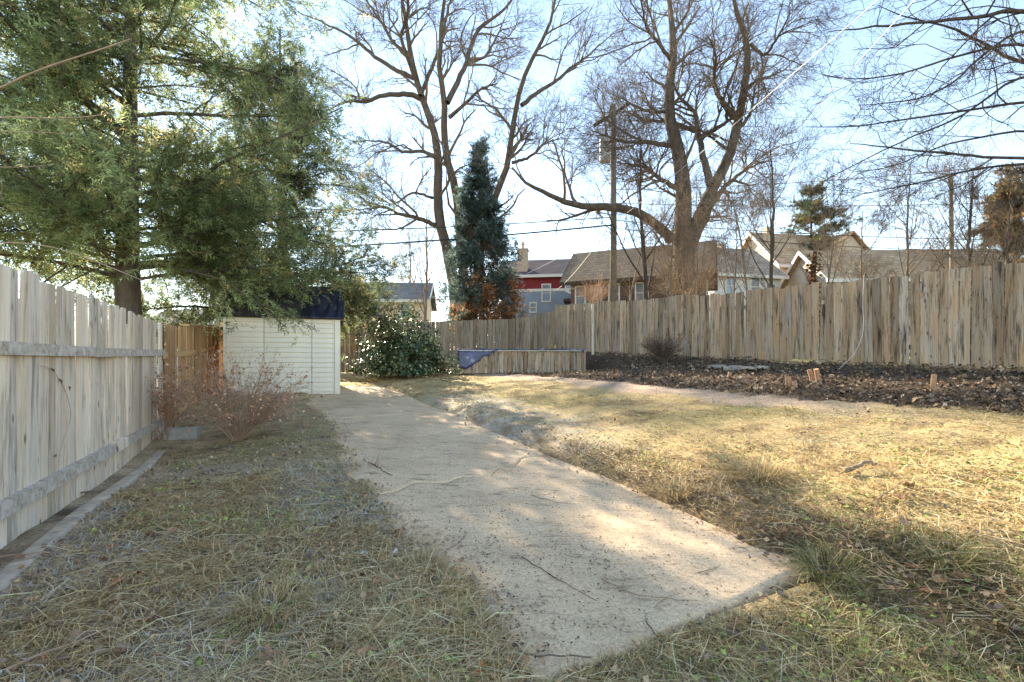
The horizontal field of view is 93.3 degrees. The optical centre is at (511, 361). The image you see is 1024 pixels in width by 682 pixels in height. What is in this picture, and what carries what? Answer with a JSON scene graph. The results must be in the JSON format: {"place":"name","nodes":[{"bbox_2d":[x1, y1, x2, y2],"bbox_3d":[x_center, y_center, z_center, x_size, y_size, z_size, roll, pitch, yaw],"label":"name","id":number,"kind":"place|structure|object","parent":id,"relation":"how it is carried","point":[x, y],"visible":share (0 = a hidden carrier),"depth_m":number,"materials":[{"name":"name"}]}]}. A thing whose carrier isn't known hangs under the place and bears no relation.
{"place":"outdoors","nodes":[
{"label":"outdoors","id":0,"kind":"place"},
{"bbox_2d":[0,344,1023,681],"bbox_3d":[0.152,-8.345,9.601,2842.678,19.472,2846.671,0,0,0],"label":"ground","id":1,"kind":"structure","parent":0,"point":[30,536],"depth_m":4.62,"materials":[{"name":"plant"}]},
{"bbox_2d":[0,551,57,557],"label":"cane","id":2,"kind":"object","parent":1,"relation":"on","point":[26,554],"visible":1,"depth_m":2.84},
{"bbox_2d":[0,514,84,593],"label":"landscape timber","id":3,"kind":"object","parent":1,"relation":"on","point":[9,571],"visible":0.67,"depth_m":2.99,"materials":[{"name":"wood"}]},
{"bbox_2d":[0,39,142,280],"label":"arching canes","id":4,"kind":"object","parent":1,"relation":"on","point":[25,75],"visible":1,"depth_m":3.11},
{"bbox_2d":[63,629,93,645],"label":"fallen leaf","id":5,"kind":"object","parent":1,"relation":"on","point":[76,633],"visible":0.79,"depth_m":2.04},
{"bbox_2d":[0,264,164,548],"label":"weathered fence","id":6,"kind":"object","parent":1,"relation":"on","point":[103,371],"visible":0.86,"depth_m":3.85,"materials":[{"name":"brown wood"}]},
{"bbox_2d":[40,365,70,511],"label":"dry vine","id":7,"kind":"object","parent":6,"relation":"attached to","point":[61,381],"visible":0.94,"depth_m":3.76,"materials":[{"name":"brown plant"}]},
{"bbox_2d":[5,611,174,670],"bbox_3d":[-1.753,1.162,2.046,0.070,0.039,0.559,0,0,34],"label":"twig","id":8,"kind":"object","parent":1,"relation":"on","point":[37,655],"visible":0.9,"depth_m":1.98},
{"bbox_2d":[25,636,191,666],"bbox_3d":[-1.605,1.160,1.952,0.531,0.028,0.034,0,0,-25],"label":"cane","id":9,"kind":"object","parent":1,"relation":"on","point":[59,658],"visible":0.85,"depth_m":1.91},
{"bbox_2d":[70,469,147,515],"bbox_3d":[-3.612,1.205,4.394,0.115,0.140,1.549,0,0,-23],"label":"landscape timber","id":10,"kind":"object","parent":1,"relation":"on","point":[123,483],"visible":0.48,"depth_m":4.22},
{"bbox_2d":[137,450,164,469],"bbox_3d":[-4.249,1.190,5.761,0.115,0.139,1.405,0,0,-27],"label":"landscape timber","id":11,"kind":"object","parent":1,"relation":"on","point":[157,455],"visible":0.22,"depth_m":5.51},
{"bbox_2d":[162,527,176,535],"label":"fallen leaf","id":12,"kind":"object","parent":1,"relation":"on","point":[169,531],"visible":1,"depth_m":3.19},
{"bbox_2d":[144,355,208,440],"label":"bare shrub","id":13,"kind":"object","parent":1,"relation":"on","point":[161,408],"visible":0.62,"depth_m":6.49,"materials":[{"name":"brown plant"}]},
{"bbox_2d":[163,426,199,439],"bbox_3d":[-4.570,1.020,6.690,0.400,0.200,0.200,0,0,-20],"label":"concrete block","id":14,"kind":"object","parent":1,"relation":"on","point":[182,433],"depth_m":6.62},
{"bbox_2d":[149,309,222,374],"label":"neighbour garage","id":15,"kind":"structure","parent":1,"relation":"on","point":[177,337],"depth_m":26.75,"materials":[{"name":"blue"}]},
{"bbox_2d":[0,0,372,347],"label":"cedar tree","id":16,"kind":"object","parent":1,"relation":"on","point":[75,210],"visible":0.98,"depth_m":9.14,"materials":[{"name":"green plant"}]},
{"bbox_2d":[162,324,222,427],"bbox_3d":[-6.851,0.153,10.834,0.195,2.095,8.450,0,0,-25],"label":"tan fence","id":17,"kind":"object","parent":1,"relation":"on","point":[186,344],"visible":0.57,"depth_m":9.04,"materials":[{"name":"brown wood"}]},
{"bbox_2d":[187,638,206,651],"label":"fallen leaf","id":18,"kind":"object","parent":1,"relation":"on","point":[191,643],"visible":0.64,"depth_m":1.98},
{"bbox_2d":[150,341,326,440],"bbox_3d":[-3.498,0.360,6.532,1.930,1.408,1.805,0,0,0],"label":"bare shrub","id":19,"kind":"object","parent":1,"relation":"on","point":[259,415],"visible":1,"depth_m":6.33,"materials":[{"name":"brown plant"}]},
{"bbox_2d":[70,8,420,371],"bbox_3d":[-6.740,-4.533,13.305,8.870,10.369,6.833,0,0,-30],"label":"cedar tree","id":20,"kind":"object","parent":1,"relation":"on","point":[353,299],"visible":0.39,"depth_m":13.24,"materials":[{"name":"green plant"}]},
{"bbox_2d":[182,558,352,662],"bbox_3d":[-1.124,1.089,2.257,0.738,0.212,0.812,0,0,14],"label":"grass tuft","id":21,"kind":"object","parent":1,"relation":"on","point":[274,590],"visible":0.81,"depth_m":2.27,"materials":[{"name":"plant"}]},
{"bbox_2d":[179,612,369,669],"bbox_3d":[-1.034,1.167,2.040,1.110,0.026,0.026,0,0,23],"label":"cane","id":22,"kind":"object","parent":1,"relation":"on","point":[261,635],"visible":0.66,"depth_m":2.09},
{"bbox_2d":[219,283,343,394],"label":"garden shed","id":23,"kind":"structure","parent":1,"relation":"on","point":[318,352],"depth_m":11.03,"materials":[{"name":"beige paint"}]},
{"bbox_2d":[301,287,343,318],"bbox_3d":[-4.519,-1.404,11.601,0.926,0.845,1.079,0,0,-19],"label":"tarp","id":24,"kind":"object","parent":23,"relation":"on","point":[315,310],"visible":0.86,"depth_m":11.50,"materials":[{"name":"blue plastic"}]},
{"bbox_2d":[344,451,382,468],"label":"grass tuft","id":25,"kind":"object","parent":1,"relation":"on","point":[362,462],"visible":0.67,"depth_m":4.97,"materials":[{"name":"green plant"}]},
{"bbox_2d":[357,646,376,662],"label":"fallen leaf","id":26,"kind":"object","parent":1,"relation":"on","point":[361,650],"visible":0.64,"depth_m":1.90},
{"bbox_2d":[372,576,387,585],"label":"fallen leaf","id":27,"kind":"object","parent":1,"relation":"on","point":[379,578],"visible":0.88,"depth_m":2.52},
{"bbox_2d":[343,282,436,347],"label":"cream house","id":28,"kind":"structure","parent":1,"relation":"on","point":[431,306],"depth_m":37.47,"materials":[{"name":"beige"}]},
{"bbox_2d":[343,299,463,376],"bbox_3d":[-3.626,-0.763,15.121,2.970,2.516,3.622,0,0,-44],"label":"holly shrub","id":29,"kind":"object","parent":1,"relation":"on","point":[416,352],"visible":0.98,"depth_m":14.55,"materials":[{"name":"green plant"}]},
{"bbox_2d":[380,217,434,282],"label":"young tree","id":30,"kind":"object","parent":1,"relation":"on","point":[410,266],"visible":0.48,"depth_m":45.01,"materials":[{"name":"beige plant"}]},
{"bbox_2d":[380,544,454,581],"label":"grass tuft","id":31,"kind":"object","parent":1,"relation":"on","point":[422,559],"visible":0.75,"depth_m":2.77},
{"bbox_2d":[389,182,454,321],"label":"young tree","id":32,"kind":"object","parent":1,"relation":"on","point":[426,287],"visible":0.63,"depth_m":32.90,"materials":[{"name":"beige plant"}]},
{"bbox_2d":[384,588,497,654],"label":"grass tuft","id":33,"kind":"object","parent":1,"relation":"on","point":[447,616],"visible":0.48,"depth_m":2.15,"materials":[{"name":"plant"}]},
{"bbox_2d":[340,311,554,372],"bbox_3d":[-2.930,-0.742,18.576,9.485,2.583,0.183,0,0,-10],"label":"back fence","id":34,"kind":"object","parent":1,"relation":"on","point":[506,335],"visible":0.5,"depth_m":18.93,"materials":[{"name":"brown wood"}]},
{"bbox_2d":[280,0,655,337],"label":"bare tree","id":35,"kind":"object","parent":1,"relation":"on","point":[437,156],"visible":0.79,"depth_m":24.50,"materials":[{"name":"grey plant"}]},
{"bbox_2d":[426,130,531,348],"bbox_3d":[-1.530,-4.746,21.766,5.544,11.165,5.248,0,0,0],"label":"blue spruce","id":36,"kind":"object","parent":1,"relation":"on","point":[483,293],"visible":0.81,"depth_m":20.89,"materials":[{"name":"green plant"}]},
{"bbox_2d":[474,660,484,677],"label":"fallen leaf","id":37,"kind":"object","parent":1,"relation":"on","point":[482,663],"visible":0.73,"depth_m":1.86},
{"bbox_2d":[0,377,1023,681],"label":"straw","id":38,"kind":"object","parent":1,"relation":"on","point":[370,631],"visible":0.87,"depth_m":2.20,"materials":[{"name":"beige plant"}]},
{"bbox_2d":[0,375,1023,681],"bbox_3d":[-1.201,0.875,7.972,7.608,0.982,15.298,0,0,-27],"label":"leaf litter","id":39,"kind":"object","parent":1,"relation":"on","point":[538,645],"visible":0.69,"depth_m":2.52,"materials":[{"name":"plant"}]},
{"bbox_2d":[106,574,125,587],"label":"fallen leaf","id":40,"kind":"object","parent":39,"relation":"on","point":[114,580],"visible":0.88,"depth_m":2.51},
{"bbox_2d":[221,636,244,652],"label":"fallen leaf","id":41,"kind":"object","parent":39,"relation":"on","point":[229,644],"visible":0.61,"depth_m":1.97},
{"bbox_2d":[258,643,281,666],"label":"fallen leaf","id":42,"kind":"object","parent":39,"relation":"on","point":[267,653],"visible":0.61,"depth_m":1.91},
{"bbox_2d":[459,350,586,373],"bbox_3d":[0.289,0.024,16.258,4.164,0.762,1.395,0,0,-7],"label":"raised planter","id":43,"kind":"object","parent":1,"relation":"on","point":[528,361],"visible":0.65,"depth_m":15.67,"materials":[{"name":"grey wood"}]},
{"bbox_2d":[457,348,584,368],"bbox_3d":[0.277,-0.081,15.949,4.125,0.663,0.837,0,0,-7],"label":"tarp","id":44,"kind":"object","parent":43,"relation":"on","point":[467,359],"visible":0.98,"depth_m":15.37,"materials":[{"name":"blue plastic"}]},
{"bbox_2d":[501,242,570,343],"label":"red blue house","id":45,"kind":"structure","parent":1,"relation":"on","point":[541,283],"depth_m":40.51,"materials":[{"name":"wood"}]},
{"bbox_2d":[541,284,550,301],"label":"window","id":46,"kind":"structure","parent":45,"relation":"in","point":[543,286],"depth_m":40.35,"materials":[{"name":"white glass"}]},
{"bbox_2d":[78,382,1023,681],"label":"weeds","id":47,"kind":"object","parent":1,"relation":"on","point":[802,670],"visible":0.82,"depth_m":2.49,"materials":[{"name":"green plant"}]},
{"bbox_2d":[569,271,609,302],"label":"brush thicket","id":48,"kind":"object","parent":1,"relation":"on","point":[593,296],"visible":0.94,"depth_m":21.82,"materials":[{"name":"brown plant"}]},
{"bbox_2d":[593,101,628,301],"bbox_3d":[4.295,-5.747,20.963,2.550,11.995,0.461,0,0,-39],"label":"utility pole","id":49,"kind":"object","parent":1,"relation":"on","point":[613,278],"visible":0.45,"depth_m":20.88,"materials":[{"name":"brown wood"}]},
{"bbox_2d":[299,224,611,248],"bbox_3d":[-4.070,-5.523,21.700,16.969,0.804,0.067,0,0,5],"label":"power line","id":50,"kind":"object","parent":49,"relation":"attached to","point":[498,235],"visible":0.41,"depth_m":21.28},
{"bbox_2d":[316,217,611,231],"bbox_3d":[-4.369,-6.069,21.700,17.561,0.355,0.042,0,0,5],"label":"power line","id":51,"kind":"object","parent":49,"relation":"attached to","point":[473,225],"visible":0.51,"depth_m":21.34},
{"bbox_2d":[619,0,877,218],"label":"power line","id":52,"kind":"object","parent":49,"relation":"attached to","point":[776,87],"visible":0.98,"depth_m":6.68,"materials":[{"name":"metal"}]},
{"bbox_2d":[615,167,980,189],"bbox_3d":[13.302,-7.706,19.950,17.792,0.670,0.025,0,0,6],"label":"power line","id":53,"kind":"object","parent":49,"relation":"attached to","point":[766,184],"visible":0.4,"depth_m":20.25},
{"bbox_2d":[616,228,1015,251],"bbox_3d":[12.718,-4.907,19.450,16.778,1.730,0.027,0,0,10],"label":"power line","id":54,"kind":"object","parent":49,"relation":"attached to","point":[810,244],"visible":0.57,"depth_m":19.56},
{"bbox_2d":[616,220,1020,240],"bbox_3d":[12.718,-5.287,19.450,16.778,1.633,0.027,0,0,10],"label":"power line","id":55,"kind":"object","parent":49,"relation":"attached to","point":[822,234],"visible":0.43,"depth_m":19.36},
{"bbox_2d":[619,201,1022,206],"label":"power line","id":56,"kind":"object","parent":49,"relation":"attached to","point":[809,206],"visible":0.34,"depth_m":20.08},
{"bbox_2d":[584,150,682,300],"bbox_3d":[4.927,-4.216,19.035,3.302,7.677,3.574,0,0,-28],"label":"young tree","id":57,"kind":"object","parent":1,"relation":"on","point":[638,262],"visible":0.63,"depth_m":18.98,"materials":[{"name":"beige plant"}]},
{"bbox_2d":[559,241,717,320],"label":"brown house","id":58,"kind":"structure","parent":1,"relation":"on","point":[593,265],"depth_m":32.62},
{"bbox_2d":[575,285,585,303],"bbox_3d":[4.685,-4.450,33.069,0.780,1.430,0.140,0,0,24],"label":"window","id":59,"kind":"structure","parent":58,"relation":"in","point":[577,301],"depth_m":33.12,"materials":[{"name":"white glass"}]},
{"bbox_2d":[608,283,619,301],"bbox_3d":[6.785,-4.450,32.135,0.780,1.430,0.140,0,0,24],"label":"window","id":60,"kind":"structure","parent":58,"relation":"in","point":[618,287],"depth_m":32.06,"materials":[{"name":"white glass"}]},
{"bbox_2d":[635,282,648,299],"bbox_3d":[8.430,-4.450,31.402,0.880,1.380,0.140,0,0,24],"label":"window","id":61,"kind":"structure","parent":58,"relation":"in","point":[638,291],"depth_m":31.48,"materials":[{"name":"white glass"}]},
{"bbox_2d":[566,87,728,299],"bbox_3d":[4.787,-5.099,18.420,6.222,9.570,5.859,0,0,0],"label":"young tree","id":62,"kind":"object","parent":1,"relation":"on","point":[644,258],"visible":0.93,"depth_m":17.91,"materials":[{"name":"brown plant"}]},
{"bbox_2d":[459,0,863,342],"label":"bare tree","id":63,"kind":"object","parent":1,"relation":"on","point":[670,87],"visible":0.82,"depth_m":20.61,"materials":[{"name":"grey plant"}]},
{"bbox_2d":[626,172,705,296],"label":"young tree","id":64,"kind":"object","parent":1,"relation":"on","point":[667,263],"visible":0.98,"depth_m":17.14,"materials":[{"name":"beige plant"}]},
{"bbox_2d":[647,469,704,503],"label":"grass tuft","id":65,"kind":"object","parent":1,"relation":"on","point":[667,490],"visible":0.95,"depth_m":4.08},
{"bbox_2d":[614,219,755,303],"bbox_3d":[6.998,-3.957,19.534,4.825,3.543,5.789,0,0,-34],"label":"brush thicket","id":66,"kind":"object","parent":1,"relation":"on","point":[694,283],"visible":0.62,"depth_m":19.27,"materials":[{"name":"plant"}]},
{"bbox_2d":[659,158,744,322],"bbox_3d":[6.500,-3.599,17.057,2.359,6.777,3.241,0,0,0],"label":"young tree","id":67,"kind":"object","parent":1,"relation":"on","point":[696,256],"visible":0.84,"depth_m":17.00,"materials":[{"name":"beige plant"}]},
{"bbox_2d":[685,180,784,295],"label":"young tree","id":68,"kind":"object","parent":1,"relation":"on","point":[751,214],"visible":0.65,"depth_m":16.32,"materials":[{"name":"beige plant"}]},
{"bbox_2d":[689,161,786,298],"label":"young tree","id":69,"kind":"object","parent":1,"relation":"on","point":[744,271],"visible":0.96,"depth_m":14.90,"materials":[{"name":"beige plant"}]},
{"bbox_2d":[736,366,754,370],"bbox_3d":[4.757,0.155,9.917,0.304,0.060,0.422,6,-8,-24],"label":"flagstone","id":70,"kind":"object","parent":1,"relation":"on","point":[745,367],"visible":0.78,"depth_m":9.77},
{"bbox_2d":[708,243,789,348],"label":"pale grey house","id":71,"kind":"structure","parent":1,"relation":"on","point":[753,283],"depth_m":38.80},
{"bbox_2d":[725,276,735,296],"bbox_3d":[17.225,-5.950,38.154,0.930,1.680,0.140,0,0,-14],"label":"window","id":72,"kind":"structure","parent":71,"relation":"in","point":[727,288],"depth_m":38.17,"materials":[{"name":"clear glass"}]},
{"bbox_2d":[750,277,759,289],"bbox_3d":[19.457,-5.950,38.710,0.930,1.580,0.140,0,0,-14],"label":"window","id":73,"kind":"structure","parent":71,"relation":"in","point":[754,283],"depth_m":38.73,"materials":[{"name":"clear glass"}]},
{"bbox_2d":[485,346,1023,412],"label":"mulch","id":74,"kind":"object","parent":1,"relation":"on","point":[890,398],"visible":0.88,"depth_m":7.60,"materials":[{"name":"brown plant"}]},
{"bbox_2d":[640,330,687,362],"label":"dead bush","id":75,"kind":"object","parent":74,"relation":"on","point":[659,348],"visible":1,"depth_m":12.78,"materials":[{"name":"brown plant"}]},
{"bbox_2d":[785,377,790,388],"bbox_3d":[4.341,0.346,7.595,0.100,0.214,0.101,-2,3,33],"label":"cut stump","id":76,"kind":"object","parent":74,"relation":"on","point":[788,381],"visible":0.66,"depth_m":7.57,"materials":[{"name":"brown wood"}]},
{"bbox_2d":[807,369,814,380],"bbox_3d":[4.899,0.241,7.910,0.086,0.223,0.084,-10,-5,8],"label":"cut stump","id":77,"kind":"object","parent":74,"relation":"on","point":[810,375],"visible":0.81,"depth_m":7.89,"materials":[{"name":"brown wood"}]},
{"bbox_2d":[813,368,821,381],"bbox_3d":[4.921,0.239,7.785,0.092,0.243,0.094,-7,9,42],"label":"cut stump","id":78,"kind":"object","parent":74,"relation":"on","point":[817,374],"visible":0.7,"depth_m":7.75,"materials":[{"name":"brown wood"}]},
{"bbox_2d":[930,374,936,391],"bbox_3d":[5.491,0.302,6.296,0.070,0.262,0.074,0,1,-16],"label":"cut stump","id":79,"kind":"object","parent":74,"relation":"on","point":[933,381],"visible":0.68,"depth_m":6.27,"materials":[{"name":"brown wood"}]},
{"bbox_2d":[712,449,813,486],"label":"grass tuft","id":80,"kind":"object","parent":1,"relation":"on","point":[757,473],"visible":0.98,"depth_m":4.04,"materials":[{"name":"plant"}]},
{"bbox_2d":[775,627,790,636],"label":"fallen leaf","id":81,"kind":"object","parent":1,"relation":"on","point":[785,632],"visible":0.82,"depth_m":2.27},
{"bbox_2d":[711,87,857,287],"bbox_3d":[8.506,-4.251,15.321,3.737,8.294,4.512,0,0,0],"label":"young tree","id":82,"kind":"object","parent":1,"relation":"on","point":[771,250],"visible":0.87,"depth_m":15.32,"materials":[{"name":"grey plant"}]},
{"bbox_2d":[555,261,1023,368],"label":"bank fence","id":83,"kind":"object","parent":1,"relation":"on","point":[771,326],"visible":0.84,"depth_m":10.57,"materials":[{"name":"grey wood"}]},
{"bbox_2d":[740,227,870,280],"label":"tan roof house","id":84,"kind":"structure","parent":1,"relation":"on","point":[786,262],"depth_m":43.49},
{"bbox_2d":[721,522,901,600],"bbox_3d":[1.842,1.173,2.825,0.935,0.336,0.824,0,0,0],"label":"grass tuft","id":85,"kind":"object","parent":1,"relation":"on","point":[813,563],"visible":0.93,"depth_m":2.83,"materials":[{"name":"plant"}]},
{"bbox_2d":[803,251,824,342],"bbox_3d":[9.077,-1.626,14.515,0.564,3.355,0.569,0,0,0],"label":"ivy trunk","id":86,"kind":"object","parent":1,"relation":"on","point":[812,275],"visible":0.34,"depth_m":14.45,"materials":[{"name":"brown plant"}]},
{"bbox_2d":[768,150,877,298],"bbox_3d":[9.291,-3.053,14.291,2.714,6.047,2.911,0,0,0],"label":"young tree","id":87,"kind":"object","parent":1,"relation":"on","point":[825,240],"visible":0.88,"depth_m":13.88,"materials":[{"name":"beige plant"}]},
{"bbox_2d":[776,177,876,250],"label":"pine tree","id":88,"kind":"object","parent":1,"relation":"on","point":[812,210],"visible":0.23,"depth_m":45.48,"materials":[{"name":"green plant"}]},
{"bbox_2d":[842,460,878,472],"bbox_3d":[2.765,0.835,3.833,0.281,0.100,0.065,0,0,0],"label":"fallen stick","id":89,"kind":"object","parent":1,"relation":"on","point":[855,467],"visible":1,"depth_m":3.82,"materials":[{"name":"wood"}]},
{"bbox_2d":[810,182,934,292],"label":"young tree","id":90,"kind":"object","parent":1,"relation":"on","point":[878,235],"visible":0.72,"depth_m":15.11,"materials":[{"name":"beige plant"}]},
{"bbox_2d":[781,248,1011,352],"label":"tan house","id":91,"kind":"structure","parent":1,"relation":"on","point":[795,273],"depth_m":36.45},
{"bbox_2d":[773,0,1023,244],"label":"overhanging tree","id":92,"kind":"object","parent":1,"relation":"on","point":[987,47],"visible":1,"depth_m":10.08,"materials":[{"name":"brown plant"}]},
{"bbox_2d":[897,515,912,525],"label":"fallen leaf","id":93,"kind":"object","parent":1,"relation":"on","point":[902,521],"visible":0.85,"depth_m":3.06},
{"bbox_2d":[844,112,1003,304],"bbox_3d":[11.739,-3.576,14.217,2.916,7.172,3.406,0,0,-9],"label":"young tree","id":94,"kind":"object","parent":1,"relation":"on","point":[893,168],"visible":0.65,"depth_m":13.95,"materials":[{"name":"beige plant"}]},
{"bbox_2d":[919,586,940,593],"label":"fallen leaf","id":95,"kind":"object","parent":1,"relation":"on","point":[925,587],"visible":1,"depth_m":2.54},
{"bbox_2d":[932,574,947,582],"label":"fallen leaf","id":96,"kind":"object","parent":1,"relation":"on","point":[941,579],"visible":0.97,"depth_m":2.56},
{"bbox_2d":[874,234,1005,341],"bbox_3d":[11.576,-1.692,13.598,3.354,3.295,3.141,0,0,0],"label":"brush thicket","id":97,"kind":"object","parent":1,"relation":"on","point":[879,266],"visible":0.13,"depth_m":13.49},
{"bbox_2d":[878,521,1015,584],"bbox_3d":[2.458,1.044,2.676,0.692,0.213,0.707,0,0,12],"label":"grass tuft","id":98,"kind":"object","parent":1,"relation":"on","point":[963,556],"visible":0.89,"depth_m":2.65,"materials":[{"name":"plant"}]},
{"bbox_2d":[941,645,957,656],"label":"fallen leaf","id":99,"kind":"object","parent":1,"relation":"on","point":[953,652],"visible":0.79,"depth_m":2.13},
{"bbox_2d":[949,173,954,268],"bbox_3d":[14.393,-2.941,15.801,0.197,6.383,0.147,0,0,0],"label":"thin pole","id":100,"kind":"object","parent":1,"relation":"on","point":[951,240],"visible":0.11,"depth_m":15.76,"materials":[{"name":"brown wood"}]},
{"bbox_2d":[892,135,1023,362],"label":"young tree","id":101,"kind":"object","parent":1,"relation":"on","point":[954,211],"visible":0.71,"depth_m":12.79,"materials":[{"name":"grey plant"}]},
{"bbox_2d":[945,570,971,577],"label":"fallen leaf","id":102,"kind":"object","parent":1,"relation":"on","point":[958,575],"visible":0.91,"depth_m":2.55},
{"bbox_2d":[895,218,1023,337],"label":"brush thicket","id":103,"kind":"object","parent":1,"relation":"on","point":[1014,250],"visible":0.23,"depth_m":11.69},
{"bbox_2d":[925,163,1023,303],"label":"young tree","id":104,"kind":"object","parent":1,"relation":"on","point":[976,197],"visible":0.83,"depth_m":11.94,"materials":[{"name":"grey plant"}]},
{"bbox_2d":[966,160,1023,317],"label":"pine tree","id":105,"kind":"object","parent":1,"relation":"on","point":[1005,196],"visible":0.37,"depth_m":32.74,"materials":[{"name":"brown plant"}]},
{"bbox_2d":[0,0,1023,338],"label":"sky","id":106,"kind":"structure","parent":0,"point":[566,245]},
{"bbox_2d":[305,386,813,681],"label":"concrete path","id":107,"kind":"structure","parent":0,"point":[393,409],"depth_m":3.34,"materials":[{"name":"concrete"}]},
{"bbox_2d":[508,649,591,657],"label":"twig","id":108,"kind":"object","parent":107,"relation":"on","point":[521,651],"visible":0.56,"depth_m":2.02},
{"bbox_2d":[521,556,596,600],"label":"twig","id":109,"kind":"object","parent":107,"relation":"on","point":[554,577],"visible":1,"depth_m":2.71,"materials":[{"name":"wood"}]},
{"bbox_2d":[329,397,799,659],"bbox_3d":[-1.726,0.965,7.569,2.314,0.563,11.570,0,0,-27],"label":"debris","id":110,"kind":"object","parent":107,"relation":"on","point":[548,644],"visible":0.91,"depth_m":2.94,"materials":[{"name":"brown plant"}]},
{"bbox_2d":[601,579,697,600],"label":"twig","id":111,"kind":"object","parent":107,"relation":"on","point":[641,595],"visible":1,"depth_m":2.53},
{"bbox_2d":[714,0,914,213],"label":"power line","id":112,"kind":"object","parent":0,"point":[841,80],"visible":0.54,"depth_m":7.28,"materials":[{"name":"metal"}]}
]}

